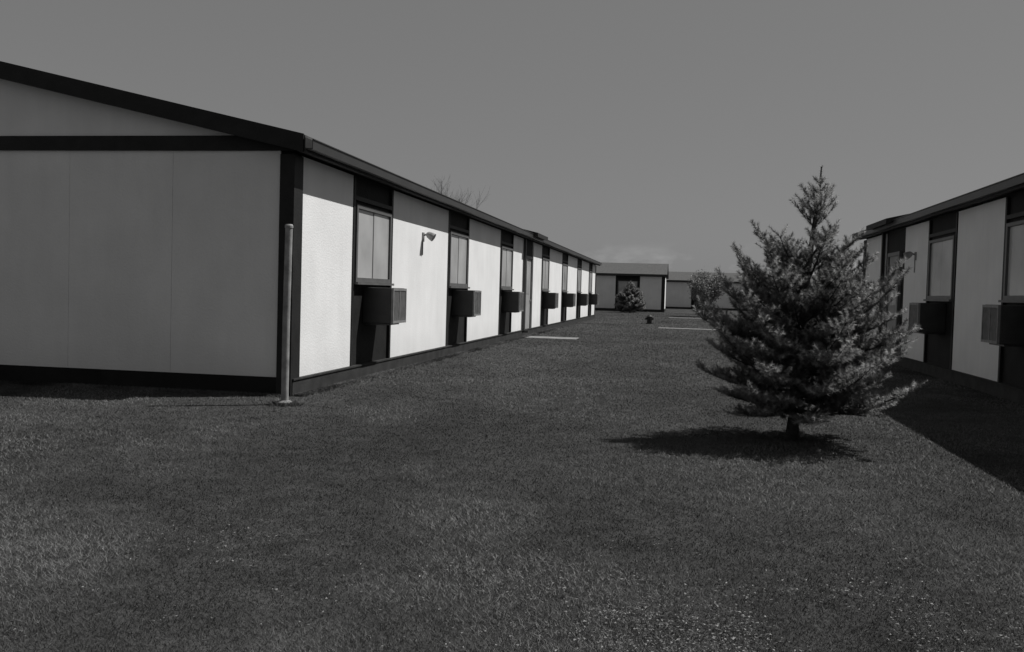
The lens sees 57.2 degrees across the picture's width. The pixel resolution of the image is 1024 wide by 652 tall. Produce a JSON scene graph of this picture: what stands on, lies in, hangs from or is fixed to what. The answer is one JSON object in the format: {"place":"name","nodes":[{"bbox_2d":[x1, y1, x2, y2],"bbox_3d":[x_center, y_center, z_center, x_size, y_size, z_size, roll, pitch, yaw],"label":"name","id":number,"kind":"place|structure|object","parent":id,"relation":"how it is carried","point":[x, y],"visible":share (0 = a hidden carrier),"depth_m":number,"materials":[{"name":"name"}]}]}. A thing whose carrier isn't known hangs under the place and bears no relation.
{"place":"outdoors","nodes":[
{"label":"outdoors","id":0,"kind":"place"},
{"bbox_2d":[0,308,1023,651],"bbox_3d":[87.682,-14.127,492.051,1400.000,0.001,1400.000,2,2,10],"label":"ground","id":1,"kind":"structure","parent":0,"point":[478,460],"depth_m":5.63,"materials":[{"name":"plant"}]},
{"bbox_2d":[277,224,292,404],"bbox_3d":[-2.455,-0.097,10.211,0.195,2.015,0.200,2,2,10],"label":"metal post","id":2,"kind":"object","parent":1,"relation":"on","point":[286,313],"visible":0.84,"depth_m":10.18,"materials":[{"name":"metal"}]},
{"bbox_2d":[0,61,601,395],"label":"motel building","id":3,"kind":"structure","parent":1,"relation":"on","point":[142,240],"depth_m":11.50,"materials":[{"name":"white paint"}]},
{"bbox_2d":[354,204,393,285],"bbox_3d":[-2.036,-1.165,13.888,0.110,1.115,1.680,2,2,10],"label":"window","id":4,"kind":"structure","parent":3,"relation":"in","point":[373,227],"depth_m":13.86,"materials":[{"name":"grey glass"}]},
{"bbox_2d":[448,231,469,288],"bbox_3d":[-1.083,-1.332,19.232,0.110,1.115,1.680,2,2,10],"label":"window","id":5,"kind":"structure","parent":3,"relation":"in","point":[459,243],"depth_m":19.24,"materials":[{"name":"grey glass"}]},
{"bbox_2d":[500,246,513,289],"bbox_3d":[-0.131,-1.500,24.575,0.110,1.115,1.680,2,2,10],"label":"window","id":6,"kind":"structure","parent":3,"relation":"in","point":[506,253],"depth_m":24.60,"materials":[{"name":"grey glass"}]},
{"bbox_2d":[524,255,532,328],"bbox_3d":[0.478,-1.005,28.161,0.090,2.170,1.120,2,2,10],"label":"door","id":7,"kind":"structure","parent":3,"relation":"in","point":[528,290],"depth_m":28.29,"materials":[{"name":"grey metal"}]},
{"bbox_2d":[542,258,549,291],"bbox_3d":[1.139,-1.723,31.699,0.110,1.115,1.680,2,2,10],"label":"window","id":8,"kind":"structure","parent":3,"relation":"in","point":[545,262],"depth_m":31.77,"materials":[{"name":"grey glass"}]},
{"bbox_2d":[562,263,567,291],"bbox_3d":[2.092,-1.891,37.042,0.110,1.115,1.680,2,2,10],"label":"window","id":9,"kind":"structure","parent":3,"relation":"in","point":[565,266],"depth_m":37.12,"materials":[{"name":"grey glass"}]},
{"bbox_2d":[577,268,581,292],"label":"window","id":10,"kind":"structure","parent":3,"relation":"in","point":[579,277],"depth_m":42.51,"materials":[{"name":"grey glass"}]},
{"bbox_2d":[589,271,592,292],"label":"window","id":11,"kind":"structure","parent":3,"relation":"in","point":[590,272],"depth_m":47.83,"materials":[{"name":"grey glass"}]},
{"bbox_2d":[426,176,470,203],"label":"bare tree","id":12,"kind":"object","parent":1,"relation":"on","point":[447,189],"visible":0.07,"depth_m":60.04,"materials":[{"name":"grey plant"}]},
{"bbox_2d":[451,188,489,208],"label":"bare tree","id":13,"kind":"object","parent":1,"relation":"on","point":[469,196],"visible":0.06,"depth_m":59.06,"materials":[{"name":"grey plant"}]},
{"bbox_2d":[5,511,1023,651],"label":"clover","id":14,"kind":"object","parent":1,"relation":"on","point":[746,622],"visible":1,"depth_m":3.79,"materials":[{"name":"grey plant"}]},
{"bbox_2d":[614,281,645,312],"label":"bush","id":15,"kind":"object","parent":1,"relation":"on","point":[629,299],"visible":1,"depth_m":69.62,"materials":[{"name":"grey plant"}]},
{"bbox_2d":[645,315,653,323],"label":"fire hydrant","id":16,"kind":"object","parent":1,"relation":"on","point":[649,318],"visible":0.95,"depth_m":43.38,"materials":[{"name":"metal"}]},
{"bbox_2d":[685,269,735,315],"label":"leafy tree","id":17,"kind":"object","parent":1,"relation":"on","point":[708,286],"visible":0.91,"depth_m":61.57,"materials":[{"name":"grey plant"}]},
{"bbox_2d":[691,166,927,441],"bbox_3d":[2.678,-0.188,8.530,2.091,2.571,2.205,2,2,10],"label":"spruce tree","id":18,"kind":"object","parent":1,"relation":"on","point":[816,338],"visible":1,"depth_m":8.23,"materials":[{"name":"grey plant"}]},
{"bbox_2d":[852,173,1023,404],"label":"motel building","id":19,"kind":"structure","parent":1,"relation":"on","point":[960,289],"depth_m":15.20,"materials":[{"name":"white paint"}]},
{"bbox_2d":[884,251,901,353],"bbox_3d":[8.218,-0.502,20.272,0.090,2.170,1.120,2,2,10],"label":"door","id":20,"kind":"structure","parent":19,"relation":"in","point":[893,308],"depth_m":20.13,"materials":[{"name":"grey metal"}]},
{"bbox_2d":[923,235,954,301],"bbox_3d":[7.576,-0.995,16.611,0.110,1.115,1.680,2,2,10],"label":"window","id":21,"kind":"structure","parent":19,"relation":"in","point":[940,276],"depth_m":16.60,"materials":[{"name":"grey glass"}]},
{"bbox_2d":[998,220,1023,302],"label":"window","id":22,"kind":"structure","parent":19,"relation":"in","point":[1013,284],"depth_m":12.98,"materials":[{"name":"grey glass"}]},
{"bbox_2d":[0,0,1023,275],"label":"sky","id":23,"kind":"structure","parent":0,"point":[609,131],"materials":[{"name":"grey"}]},
{"bbox_2d":[526,336,577,339],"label":"path","id":24,"kind":"structure","parent":0,"point":[569,338],"depth_m":27.03,"materials":[{"name":"concrete"}]},
{"bbox_2d":[595,262,668,311],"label":"motel building","id":25,"kind":"structure","parent":0,"point":[647,279],"depth_m":75.95,"materials":[{"name":"white paint"}]},
{"bbox_2d":[617,281,637,293],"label":"window","id":26,"kind":"structure","parent":25,"relation":"in","point":[621,284],"depth_m":75.84,"materials":[{"name":"black glass"}]},
{"bbox_2d":[658,327,715,329],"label":"path","id":27,"kind":"structure","parent":0,"point":[687,328],"depth_m":37.78,"materials":[{"name":"concrete"}]},
{"bbox_2d":[665,272,861,310],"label":"motel building","id":28,"kind":"structure","parent":0,"point":[678,296],"depth_m":99.36,"materials":[{"name":"white paint"}]}
]}

